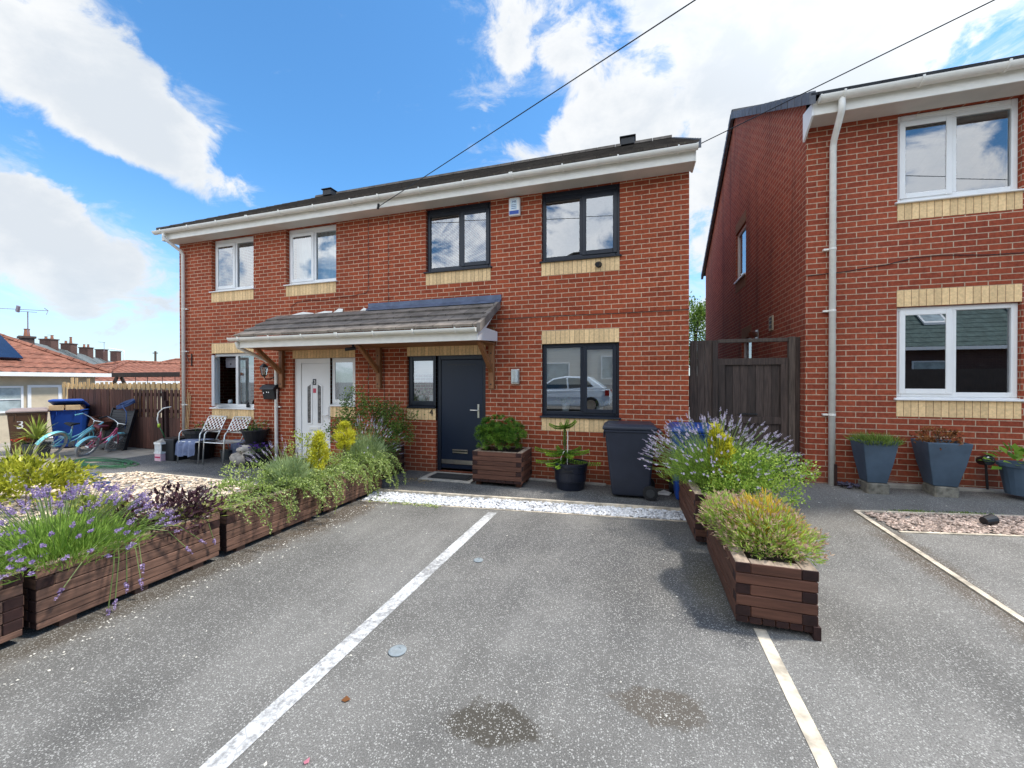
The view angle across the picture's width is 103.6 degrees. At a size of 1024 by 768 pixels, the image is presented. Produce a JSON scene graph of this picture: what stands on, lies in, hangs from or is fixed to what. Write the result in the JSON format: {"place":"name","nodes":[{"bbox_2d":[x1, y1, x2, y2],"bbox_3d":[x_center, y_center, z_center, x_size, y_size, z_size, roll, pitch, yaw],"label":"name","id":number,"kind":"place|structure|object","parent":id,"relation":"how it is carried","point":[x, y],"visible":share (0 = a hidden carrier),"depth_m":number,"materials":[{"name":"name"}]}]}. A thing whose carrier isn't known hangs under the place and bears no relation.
{"place":"outdoors","nodes":[
{"label":"outdoors","id":0,"kind":"place"},
{"bbox_2d":[0,443,154,465],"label":"yard paving","id":1,"kind":"structure","parent":0,"point":[68,452],"depth_m":9.28,"materials":[{"name":"concrete"}]},
{"bbox_2d":[5,407,48,453],"bbox_3d":[-11.211,1.081,9.339,0.805,1.040,0.610,0,0,43],"label":"wheelie bin","id":2,"kind":"object","parent":1,"relation":"on","point":[16,417],"visible":0.68,"depth_m":9.05,"materials":[{"name":"brown plastic"}]},
{"bbox_2d":[20,441,52,459],"bbox_3d":[-10.209,1.435,8.655,0.466,0.340,0.466,0,0,17],"label":"plant pot","id":3,"kind":"object","parent":1,"relation":"on","point":[47,448],"visible":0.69,"depth_m":8.57,"materials":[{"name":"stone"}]},
{"bbox_2d":[6,415,64,443],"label":"yucca","id":4,"kind":"object","parent":3,"relation":"in","point":[39,431],"visible":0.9,"depth_m":8.60,"materials":[{"name":"green plant"}]},
{"bbox_2d":[48,399,89,447],"bbox_3d":[-11.196,0.983,10.228,0.610,1.228,0.800,0,0,-35],"label":"wheelie bin","id":5,"kind":"object","parent":1,"relation":"on","point":[59,418],"visible":0.53,"depth_m":9.98,"materials":[{"name":"blue plastic"}]},
{"bbox_2d":[33,413,114,456],"bbox_3d":[-9.959,1.200,9.169,0.583,0.937,1.558,26,-2,-4],"label":"bicycle","id":6,"kind":"object","parent":1,"relation":"on","point":[94,420],"visible":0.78,"depth_m":9.18,"materials":[{"name":"blue metal"}]},
{"bbox_2d":[75,416,126,456],"bbox_3d":[-9.375,1.229,9.277,0.583,0.857,1.160,24,0,-1],"label":"bicycle","id":7,"kind":"object","parent":1,"relation":"on","point":[97,440],"visible":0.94,"depth_m":9.16,"materials":[{"name":"blue metal"}]},
{"bbox_2d":[102,408,137,450],"bbox_3d":[-9.582,1.104,9.824,0.680,1.040,0.319,0,0,6],"label":"sun lounger","id":8,"kind":"object","parent":1,"relation":"on","point":[121,416],"visible":0.81,"depth_m":9.81,"materials":[{"name":"black plastic"}]},
{"bbox_2d":[3,454,405,483],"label":"side path","id":9,"kind":"structure","parent":0,"point":[210,467],"depth_m":7.68,"materials":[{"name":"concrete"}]},
{"bbox_2d":[73,457,138,468],"bbox_3d":[-8.227,1.584,8.099,2.010,0.031,0.755,0,0,17],"label":"garden hose","id":10,"kind":"object","parent":9,"relation":"on","point":[130,462],"visible":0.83,"depth_m":8.10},
{"bbox_2d":[162,391,169,437],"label":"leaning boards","id":11,"kind":"object","parent":9,"relation":"on","point":[165,419],"visible":0.59,"depth_m":8.87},
{"bbox_2d":[159,436,188,460],"bbox_3d":[-7.187,1.377,8.687,0.450,0.460,0.500,0,0,17],"label":"storage box","id":12,"kind":"object","parent":9,"relation":"on","point":[168,447],"visible":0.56,"depth_m":8.43,"materials":[{"name":"black plastic"}]},
{"bbox_2d":[182,429,216,459],"bbox_3d":[-6.731,1.296,8.723,0.636,0.620,0.636,0,0,17],"label":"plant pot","id":13,"kind":"object","parent":9,"relation":"on","point":[209,448],"visible":0.56,"depth_m":8.55,"materials":[{"name":"black plastic"}]},
{"bbox_2d":[177,415,226,463],"bbox_3d":[-6.472,1.151,8.447,0.565,0.920,0.674,0,0,14],"label":"patio chair","id":14,"kind":"object","parent":9,"relation":"on","point":[203,430],"visible":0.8,"depth_m":8.55,"materials":[{"name":"silver metal"}]},
{"bbox_2d":[175,438,209,457],"bbox_3d":[-6.547,1.308,8.305,0.504,0.320,0.488,0,0,17],"label":"cloth","id":15,"kind":"object","parent":14,"relation":"on","point":[186,448],"visible":0.95,"depth_m":8.12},
{"bbox_2d":[202,416,251,465],"bbox_3d":[-5.832,1.152,8.279,0.565,0.920,0.674,0,0,17],"label":"patio chair","id":16,"kind":"object","parent":9,"relation":"on","point":[224,442],"visible":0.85,"depth_m":8.31,"materials":[{"name":"silver metal"}]},
{"bbox_2d":[229,445,255,465],"bbox_3d":[-5.312,1.406,7.965,0.550,0.427,0.359,0,0,17],"label":"garden ornament","id":17,"kind":"object","parent":9,"relation":"on","point":[238,457],"visible":0.78,"depth_m":7.82,"materials":[{"name":"stone"}]},
{"bbox_2d":[239,441,269,461],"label":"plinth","id":18,"kind":"structure","parent":9,"relation":"on","point":[260,444],"depth_m":8.19,"materials":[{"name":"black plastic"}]},
{"bbox_2d":[240,428,269,443],"bbox_3d":[-5.257,1.059,8.241,0.530,0.270,0.530,0,0,17],"label":"plant pot","id":19,"kind":"object","parent":18,"relation":"on","point":[254,435],"visible":0.9,"depth_m":8.08,"materials":[{"name":"black plastic"}]},
{"bbox_2d":[243,451,267,467],"bbox_3d":[-5.006,1.481,7.872,0.424,0.260,0.424,0,0,17],"label":"plant pot","id":20,"kind":"object","parent":9,"relation":"on","point":[258,454],"visible":0.71,"depth_m":7.74,"materials":[{"name":"plastic"}]},
{"bbox_2d":[227,295,500,459],"bbox_3d":[-2.706,0.050,7.125,4.968,3.150,1.036,0,0,17],"label":"porch canopy","id":21,"kind":"object","parent":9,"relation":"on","point":[479,312],"visible":0.99,"depth_m":6.96,"materials":[{"name":"tile"}]},
{"bbox_2d":[372,442,403,477],"bbox_3d":[-2.344,1.334,6.937,0.504,0.535,0.984,0,0,17],"label":"wooden planter","id":22,"kind":"object","parent":9,"relation":"on","point":[400,457],"visible":0.21,"depth_m":7.15,"materials":[{"name":"wood"}]},
{"bbox_2d":[323,378,424,458],"bbox_3d":[-2.356,0.561,6.922,1.664,1.341,0.972,0,0,8],"label":"cotoneaster shrub","id":23,"kind":"object","parent":22,"relation":"in","point":[393,428],"visible":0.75,"depth_m":6.88,"materials":[{"name":"green plant"}]},
{"bbox_2d":[0,407,1023,767],"bbox_3d":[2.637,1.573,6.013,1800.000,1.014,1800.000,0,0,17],"label":"ground","id":24,"kind":"structure","parent":0,"point":[910,659],"depth_m":2.43,"materials":[{"name":"asphalt"}]},
{"bbox_2d":[0,569,23,643],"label":"wooden planter","id":25,"kind":"object","parent":24,"relation":"on","point":[11,608],"visible":0.94,"depth_m":2.52,"materials":[{"name":"wood"}]},
{"bbox_2d":[0,519,46,585],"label":"lavender","id":26,"kind":"object","parent":25,"relation":"in","point":[8,552],"visible":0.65,"depth_m":2.53,"materials":[{"name":"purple plant"}]},
{"bbox_2d":[0,329,112,443],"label":"bungalow","id":27,"kind":"object","parent":24,"relation":"on","point":[32,375],"visible":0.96,"depth_m":14.59,"materials":[{"name":"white tile"}]},
{"bbox_2d":[0,386,23,412],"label":"window","id":28,"kind":"structure","parent":27,"relation":"in","point":[11,397],"depth_m":13.88,"materials":[{"name":"white plastic"}]},
{"bbox_2d":[31,388,57,432],"bbox_3d":[-17.012,1.010,14.661,0.027,1.750,0.700,0,0,17],"label":"door","id":29,"kind":"structure","parent":27,"relation":"in","point":[40,397],"depth_m":14.64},
{"bbox_2d":[17,335,121,363],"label":"terraced houses","id":30,"kind":"structure","parent":24,"relation":"on","point":[85,354],"depth_m":53.60,"materials":[{"name":"grey brick"}]},
{"bbox_2d":[1,507,219,629],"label":"wooden planter","id":31,"kind":"object","parent":24,"relation":"on","point":[88,585],"visible":0.59,"depth_m":2.96,"materials":[{"name":"wood"}]},
{"bbox_2d":[54,492,134,521],"bbox_3d":[-3.337,1.013,3.235,0.484,0.343,0.394,0,0,-31],"label":"euphorbia","id":32,"kind":"object","parent":31,"relation":"in","point":[125,503],"visible":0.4,"depth_m":3.21,"materials":[{"name":"green plant"}]},
{"bbox_2d":[0,478,215,615],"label":"lavender","id":33,"kind":"object","parent":31,"relation":"in","point":[53,537],"visible":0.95,"depth_m":2.88,"materials":[{"name":"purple plant"}]},
{"bbox_2d":[100,480,229,535],"bbox_3d":[-2.973,1.078,3.490,0.652,0.468,0.855,0,0,33],"label":"plum leaved plant","id":34,"kind":"object","parent":31,"relation":"in","point":[195,496],"visible":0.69,"depth_m":3.51,"materials":[{"name":"purple plant"}]},
{"bbox_2d":[145,496,249,528],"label":"grassy tuft","id":35,"kind":"object","parent":31,"relation":"on","point":[204,513],"visible":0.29,"depth_m":3.68,"materials":[{"name":"green plant"}]},
{"bbox_2d":[62,378,179,417],"bbox_3d":[-10.320,0.687,10.813,5.600,1.737,0.060,0,0,17],"label":"trellis fence","id":36,"kind":"object","parent":24,"relation":"on","point":[134,385],"visible":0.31,"depth_m":10.80,"materials":[{"name":"wood"}]},
{"bbox_2d":[0,471,245,530],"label":"buff pebble bed","id":37,"kind":"object","parent":24,"relation":"on","point":[149,481],"visible":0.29,"depth_m":6.26,"materials":[{"name":"gravel"}]},
{"bbox_2d":[0,452,106,506],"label":"euonymus","id":38,"kind":"object","parent":37,"relation":"on","point":[16,467],"visible":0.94,"depth_m":5.27,"materials":[{"name":"yellow plant"}]},
{"bbox_2d":[68,389,179,448],"bbox_3d":[-9.722,0.868,10.206,4.595,1.481,0.185,0,0,17],"label":"picket fence","id":39,"kind":"object","parent":24,"relation":"on","point":[146,432],"visible":0.48,"depth_m":9.97,"materials":[{"name":"wood"}]},
{"bbox_2d":[94,360,179,417],"bbox_3d":[-20.669,0.505,23.645,7.041,3.667,10.341,0,0,15],"label":"bungalow","id":40,"kind":"object","parent":24,"relation":"on","point":[125,366],"visible":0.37,"depth_m":21.31,"materials":[{"name":"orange tile"}]},
{"bbox_2d":[109,372,179,388],"bbox_3d":[-9.640,0.645,11.145,4.638,1.943,1.196,0,0,17],"label":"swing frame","id":41,"kind":"object","parent":24,"relation":"on","point":[145,374],"visible":0.29,"depth_m":11.33,"materials":[{"name":"brown wood"}]},
{"bbox_2d":[190,479,320,551],"bbox_3d":[-2.760,1.417,4.458,0.504,0.462,1.205,0,0,17],"label":"wooden planter","id":42,"kind":"object","parent":24,"relation":"on","point":[236,533],"visible":0.48,"depth_m":4.20,"materials":[{"name":"wood"}]},
{"bbox_2d":[218,458,286,487],"bbox_3d":[-3.079,1.058,4.726,0.992,0.405,0.571,0,0,17],"label":"honeysuckle spray","id":43,"kind":"object","parent":42,"relation":"in","point":[240,469],"visible":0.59,"depth_m":4.70,"materials":[{"name":"green plant"}]},
{"bbox_2d":[233,436,321,487],"bbox_3d":[-2.778,0.876,4.760,0.897,0.582,0.890,0,0,-34],"label":"lavender","id":44,"kind":"object","parent":42,"relation":"in","point":[287,461],"visible":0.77,"depth_m":4.64,"materials":[{"name":"green plant"}]},
{"bbox_2d":[201,463,356,533],"bbox_3d":[-2.559,1.258,4.451,1.002,0.693,1.379,0,0,17],"label":"trailing plant","id":45,"kind":"object","parent":42,"relation":"on","point":[305,483],"visible":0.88,"depth_m":4.36,"materials":[{"name":"green plant"}]},
{"bbox_2d":[284,428,325,473],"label":"euonymus shrub","id":46,"kind":"object","parent":42,"relation":"on","point":[306,445],"visible":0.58,"depth_m":4.99,"materials":[{"name":"green plant"}]},
{"bbox_2d":[151,169,485,464],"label":"brick house","id":47,"kind":"structure","parent":24,"relation":"on","point":[241,271],"depth_m":8.39,"materials":[{"name":"red brick"}]},
{"bbox_2d":[209,236,254,292],"bbox_3d":[-6.031,-2.590,8.753,1.276,1.167,0.197,0,0,17],"label":"window","id":48,"kind":"structure","parent":47,"relation":"in","point":[236,242],"depth_m":8.80,"materials":[{"name":"white plastic"}]},
{"bbox_2d":[209,353,254,409],"bbox_3d":[-6.065,0.024,8.720,1.218,1.385,0.909,0,0,44],"label":"window","id":49,"kind":"structure","parent":47,"relation":"in","point":[238,362],"depth_m":8.85,"materials":[{"name":"white plastic"}]},
{"bbox_2d":[259,384,279,399],"bbox_3d":[-4.989,0.160,8.290,0.380,0.318,0.173,0,0,17],"label":"letter box","id":50,"kind":"object","parent":47,"relation":"attached to","point":[268,391],"visible":0.98,"depth_m":8.25,"materials":[{"name":"black plastic"}]},
{"bbox_2d":[283,224,336,285],"bbox_3d":[-4.006,-2.587,8.184,1.310,1.167,0.317,0,0,17],"label":"window","id":51,"kind":"structure","parent":47,"relation":"in","point":[316,252],"depth_m":8.25,"materials":[{"name":"white plastic"}]},
{"bbox_2d":[302,363,329,457],"bbox_3d":[-3.960,0.548,8.122,0.721,1.932,0.109,0,0,17],"label":"door","id":52,"kind":"structure","parent":47,"relation":"in","point":[315,376],"depth_m":8.14,"materials":[{"name":"white plastic"}]},
{"bbox_2d":[328,358,354,406],"bbox_3d":[-3.290,-0.038,7.909,0.610,0.952,0.192,0,0,17],"label":"window","id":53,"kind":"structure","parent":47,"relation":"in","point":[346,366],"depth_m":7.98,"materials":[{"name":"white plastic"}]},
{"bbox_2d":[302,461,381,512],"bbox_3d":[-2.395,1.411,5.632,0.504,0.462,1.205,0,0,17],"label":"wooden planter","id":54,"kind":"object","parent":24,"relation":"on","point":[351,492],"visible":0.26,"depth_m":5.45,"materials":[{"name":"wood"}]},
{"bbox_2d":[306,429,330,474],"bbox_3d":[-2.442,0.855,5.118,0.318,0.600,0.379,0,0,17],"label":"golden conifer","id":55,"kind":"object","parent":54,"relation":"on","point":[320,436],"visible":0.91,"depth_m":5.05,"materials":[{"name":"yellow plant"}]},
{"bbox_2d":[331,420,357,454],"bbox_3d":[-2.401,0.759,5.772,0.317,0.505,0.364,0,0,17],"label":"golden conifer","id":56,"kind":"object","parent":54,"relation":"on","point":[342,439],"visible":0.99,"depth_m":5.73,"materials":[{"name":"yellow plant"}]},
{"bbox_2d":[301,436,406,513],"bbox_3d":[-2.235,1.180,5.685,0.925,0.897,1.582,0,0,27],"label":"trailing plant","id":57,"kind":"object","parent":54,"relation":"on","point":[346,464],"visible":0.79,"depth_m":5.61,"materials":[{"name":"green plant"}]},
{"bbox_2d":[325,416,403,461],"bbox_3d":[-2.260,0.811,6.029,1.129,0.709,1.218,0,0,33],"label":"lavender","id":58,"kind":"object","parent":54,"relation":"in","point":[363,445],"visible":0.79,"depth_m":5.94,"materials":[{"name":"green plant"}]},
{"bbox_2d":[199,512,495,767],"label":"bay marking","id":59,"kind":"object","parent":24,"relation":"on","point":[233,749],"visible":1,"depth_m":2.31,"materials":[{"name":"white paint"}]},
{"bbox_2d":[3,489,958,765],"bbox_3d":[1.034,1.513,3.160,7.157,0.271,5.994,0,0,17],"label":"grit","id":60,"kind":"object","parent":24,"relation":"on","point":[259,581],"visible":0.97,"depth_m":2.90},
{"bbox_2d":[362,491,685,520],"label":"white gravel","id":61,"kind":"structure","parent":24,"relation":"on","point":[494,503],"depth_m":5.34,"materials":[{"name":"gravel"}]},
{"bbox_2d":[361,500,686,521],"bbox_3d":[0.048,1.660,5.184,4.376,0.070,0.022,0,0,11],"label":"gravel edging","id":62,"kind":"object","parent":24,"relation":"on","point":[537,511],"visible":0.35,"depth_m":5.11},
{"bbox_2d":[377,489,681,510],"bbox_3d":[0.003,1.639,5.630,4.716,0.106,0.045,0,0,13],"label":"path edging","id":63,"kind":"object","parent":24,"relation":"on","point":[537,500],"visible":0.41,"depth_m":5.54,"materials":[{"name":"concrete"}]},
{"bbox_2d":[380,470,679,507],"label":"footpath","id":64,"kind":"structure","parent":24,"relation":"on","point":[552,491],"depth_m":6.04,"materials":[{"name":"concrete"}]},
{"bbox_2d":[418,471,473,483],"bbox_3d":[-1.029,1.585,6.853,0.940,0.022,0.571,0,0,17],"label":"doormat","id":65,"kind":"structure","parent":64,"relation":"on","point":[425,477],"depth_m":6.67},
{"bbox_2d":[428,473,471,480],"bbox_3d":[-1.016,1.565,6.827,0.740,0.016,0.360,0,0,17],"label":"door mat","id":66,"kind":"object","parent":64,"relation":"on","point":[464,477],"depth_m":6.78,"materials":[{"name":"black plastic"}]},
{"bbox_2d":[472,445,531,487],"bbox_3d":[-0.148,1.330,6.539,0.815,0.548,0.625,0,0,17],"label":"wooden planter","id":67,"kind":"object","parent":64,"relation":"on","point":[511,465],"visible":0.98,"depth_m":6.27,"materials":[{"name":"wood"}]},
{"bbox_2d":[473,414,527,450],"bbox_3d":[-0.171,0.805,6.514,0.925,0.681,0.753,0,0,17],"label":"dwarf pine","id":68,"kind":"object","parent":67,"relation":"on","point":[491,432],"visible":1,"depth_m":6.41,"materials":[{"name":"green plant"}]},
{"bbox_2d":[552,458,587,491],"bbox_3d":[0.893,1.393,6.175,0.543,0.405,0.542,0,0,17],"label":"plant pot","id":69,"kind":"object","parent":64,"relation":"on","point":[570,477],"visible":0.89,"depth_m":5.98,"materials":[{"name":"plastic"}]},
{"bbox_2d":[535,419,600,468],"bbox_3d":[0.836,0.907,6.118,0.758,0.746,0.740,0,0,-30],"label":"monkey puzzle","id":70,"kind":"object","parent":69,"relation":"on","point":[567,454],"visible":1,"depth_m":6.16,"materials":[{"name":"green plant"}]},
{"bbox_2d":[602,420,662,500],"bbox_3d":[1.735,1.077,5.831,0.805,1.040,0.610,0,0,15],"label":"wheelie bin","id":71,"kind":"object","parent":64,"relation":"on","point":[630,474],"visible":0.98,"depth_m":5.59,"materials":[{"name":"grey plastic"}]},
{"bbox_2d":[667,422,718,499],"bbox_3d":[2.516,1.079,5.621,0.610,1.040,0.805,0,0,17],"label":"wheelie bin","id":72,"kind":"object","parent":64,"relation":"on","point":[674,488],"visible":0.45,"depth_m":5.35,"materials":[{"name":"blue plastic"}]},
{"bbox_2d":[365,134,700,488],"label":"brick house","id":73,"kind":"structure","parent":24,"relation":"on","point":[569,319],"depth_m":6.70,"materials":[{"name":"red brick"}]},
{"bbox_2d":[406,356,435,408],"bbox_3d":[-1.635,-0.036,7.406,0.590,0.952,0.217,0,0,17],"label":"window","id":74,"kind":"structure","parent":73,"relation":"in","point":[424,364],"depth_m":7.46,"materials":[{"name":"plastic"}]},
{"bbox_2d":[423,202,491,273],"bbox_3d":[-0.953,-2.582,7.154,1.314,1.167,0.167,0,0,17],"label":"window","id":75,"kind":"structure","parent":73,"relation":"in","point":[464,210],"depth_m":7.13,"materials":[{"name":"plastic"}]},
{"bbox_2d":[441,359,482,469],"bbox_3d":[-0.898,0.543,7.166,0.806,1.952,0.112,0,0,17],"label":"door","id":76,"kind":"structure","parent":73,"relation":"in","point":[462,380],"depth_m":7.18,"materials":[{"name":"plastic"}]},
{"bbox_2d":[509,197,520,216],"bbox_3d":[0.045,-2.966,6.754,0.195,0.305,0.078,0,0,17],"label":"alarm box","id":77,"kind":"object","parent":73,"relation":"attached to","point":[515,207],"visible":1,"depth_m":6.72,"materials":[{"name":"white plastic"}]},
{"bbox_2d":[539,183,621,262],"bbox_3d":[1.098,-2.579,6.514,1.310,1.167,0.167,0,0,17],"label":"window","id":78,"kind":"structure","parent":73,"relation":"in","point":[583,194],"depth_m":6.49,"materials":[{"name":"plastic"}]},
{"bbox_2d":[540,342,620,419],"bbox_3d":[1.101,-0.051,6.537,1.300,1.212,0.187,0,0,17],"label":"window","id":79,"kind":"structure","parent":73,"relation":"in","point":[583,364],"depth_m":6.54,"materials":[{"name":"plastic"}]},
{"bbox_2d":[689,291,705,409],"bbox_3d":[8.932,-1.541,19.945,4.434,5.806,3.347,0,0,17],"label":"tree","id":80,"kind":"object","parent":24,"relation":"on","point":[698,319],"visible":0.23,"depth_m":19.52,"materials":[{"name":"green plant"}]},
{"bbox_2d":[679,476,739,541],"bbox_3d":[2.247,1.380,4.609,0.475,0.535,1.224,0,0,15],"label":"wooden planter","id":81,"kind":"object","parent":24,"relation":"on","point":[689,501],"visible":0.32,"depth_m":4.26,"materials":[{"name":"wood"}]},
{"bbox_2d":[705,422,723,479],"bbox_3d":[2.268,0.775,4.507,0.270,0.726,0.309,0,0,-5],"label":"golden conifer","id":82,"kind":"object","parent":81,"relation":"on","point":[713,434],"visible":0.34,"depth_m":4.48,"materials":[{"name":"yellow plant"}]},
{"bbox_2d":[710,433,738,489],"bbox_3d":[2.260,0.850,4.270,0.307,0.679,0.288,0,0,17],"label":"golden conifer","id":83,"kind":"object","parent":81,"relation":"on","point":[728,446],"visible":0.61,"depth_m":4.23,"materials":[{"name":"yellow plant"}]},
{"bbox_2d":[638,407,815,492],"bbox_3d":[2.351,0.710,4.624,1.747,0.885,1.760,0,0,17],"label":"lavender","id":84,"kind":"object","parent":81,"relation":"on","point":[694,463],"visible":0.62,"depth_m":4.47,"materials":[{"name":"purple plant"}]},
{"bbox_2d":[690,441,820,507],"bbox_3d":[2.415,0.889,4.035,1.228,0.620,0.687,0,0,17],"label":"boxleaf honeysuckle","id":85,"kind":"object","parent":81,"relation":"on","point":[764,483],"visible":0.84,"depth_m":3.96,"materials":[{"name":"green plant"}]},
{"bbox_2d":[690,336,799,481],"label":"timber gate","id":86,"kind":"structure","parent":24,"relation":"on","point":[757,392],"depth_m":5.95,"materials":[{"name":"brown wood"}]},
{"bbox_2d":[707,513,820,640],"bbox_3d":[1.928,1.424,3.237,0.483,0.462,1.286,0,0,18],"label":"wooden planter","id":87,"kind":"object","parent":24,"relation":"on","point":[778,592],"visible":0.63,"depth_m":2.66,"materials":[{"name":"wood"}]},
{"bbox_2d":[695,486,834,566],"bbox_3d":[1.902,1.028,3.123,0.862,0.495,1.008,0,0,17],"label":"heather","id":88,"kind":"object","parent":87,"relation":"in","point":[753,516],"visible":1,"depth_m":2.93,"materials":[{"name":"green plant"}]},
{"bbox_2d":[754,628,836,767],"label":"bay marking","id":89,"kind":"object","parent":24,"relation":"on","point":[817,745],"visible":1,"depth_m":2.06,"materials":[{"name":"paint"}]},
{"bbox_2d":[701,54,1023,492],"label":"brick house","id":90,"kind":"structure","parent":24,"relation":"on","point":[866,240],"depth_m":5.39,"materials":[{"name":"red brick"}]},
{"bbox_2d":[894,303,1023,401],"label":"window","id":91,"kind":"structure","parent":90,"relation":"in","point":[949,393],"depth_m":5.12,"materials":[{"name":"white plastic"}]},
{"bbox_2d":[895,98,1023,204],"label":"window","id":92,"kind":"structure","parent":90,"relation":"in","point":[951,116],"depth_m":5.12,"materials":[{"name":"white plastic"}]},
{"bbox_2d":[858,479,889,494],"bbox_3d":[4.596,1.315,5.123,0.230,0.156,0.250,0,0,17],"label":"paving stone","id":93,"kind":"object","parent":24,"relation":"on","point":[874,488],"visible":0.72,"depth_m":5.02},
{"bbox_2d":[850,437,898,482],"bbox_3d":[4.590,0.970,5.118,0.356,0.530,0.356,0,0,17],"label":"tapered pot","id":94,"kind":"object","parent":93,"relation":"on","point":[874,463],"visible":0.84,"depth_m":5.00,"materials":[{"name":"blue plastic"}]},
{"bbox_2d":[845,430,906,445],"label":"grass plant","id":95,"kind":"object","parent":94,"relation":"in","point":[869,438],"depth_m":4.99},
{"bbox_2d":[853,510,1023,623],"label":"bed edging","id":96,"kind":"object","parent":24,"relation":"on","point":[1006,609],"visible":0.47,"depth_m":3.19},
{"bbox_2d":[856,510,1023,516],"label":"bed edging","id":97,"kind":"object","parent":24,"relation":"on","point":[877,511],"visible":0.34,"depth_m":4.36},
{"bbox_2d":[922,482,958,497],"bbox_3d":[5.236,1.302,4.923,0.230,0.148,0.250,0,0,17],"label":"paving stone","id":98,"kind":"object","parent":24,"relation":"on","point":[942,491],"visible":0.7,"depth_m":4.82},
{"bbox_2d":[911,438,972,486],"bbox_3d":[5.229,0.961,4.918,0.400,0.530,0.400,0,0,22],"label":"tapered pot","id":99,"kind":"object","parent":98,"relation":"on","point":[944,466],"visible":0.9,"depth_m":4.79,"materials":[{"name":"blue plastic"}]},
{"bbox_2d":[909,425,967,449],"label":"browned plant","id":100,"kind":"object","parent":99,"relation":"in","point":[949,435],"visible":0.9,"depth_m":4.90,"materials":[{"name":"brown plant"}]},
{"bbox_2d":[864,511,1023,534],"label":"pink gravel","id":101,"kind":"structure","parent":24,"relation":"on","point":[963,523],"depth_m":4.06,"materials":[{"name":"gravel"}]},
{"bbox_2d":[898,531,1023,537],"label":"bed edging","id":102,"kind":"object","parent":24,"relation":"on","point":[963,534],"visible":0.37,"depth_m":3.85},
{"bbox_2d":[975,455,994,489],"bbox_3d":[5.708,1.062,4.857,0.123,0.431,0.140,0,0,17],"label":"solar light","id":103,"kind":"object","parent":24,"relation":"on","point":[984,462],"visible":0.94,"depth_m":4.86,"materials":[{"name":"black plastic"}]},
{"bbox_2d":[995,460,1023,496],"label":"plant pot","id":104,"kind":"object","parent":24,"relation":"on","point":[1012,476],"visible":0.98,"depth_m":4.63,"materials":[{"name":"blue plastic"}]},
{"bbox_2d":[980,441,1023,468],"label":"hosta","id":105,"kind":"object","parent":104,"relation":"in","point":[1018,454],"visible":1,"depth_m":4.71,"materials":[{"name":"green plant"}]},
{"bbox_2d":[0,0,1023,375],"label":"sky","id":106,"kind":"structure","parent":0,"point":[121,121],"materials":[{"name":"blue"}]},
{"bbox_3d":[17.828,-1.812,-10.020,0.285,7.452,0.600,0,0,17],"label":"telegraph pole","id":107,"kind":"object","parent":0,"visible":0},
{"bbox_2d":[377,0,695,208],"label":"telephone line","id":108,"kind":"object","parent":107,"relation":"attached to","point":[378,204],"visible":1,"depth_m":4.71,"materials":[{"name":"black plastic"}]},
{"bbox_2d":[701,0,994,143],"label":"telephone line","id":109,"kind":"object","parent":107,"relation":"attached to","point":[857,66],"visible":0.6,"depth_m":4.41,"materials":[{"name":"black plastic"}]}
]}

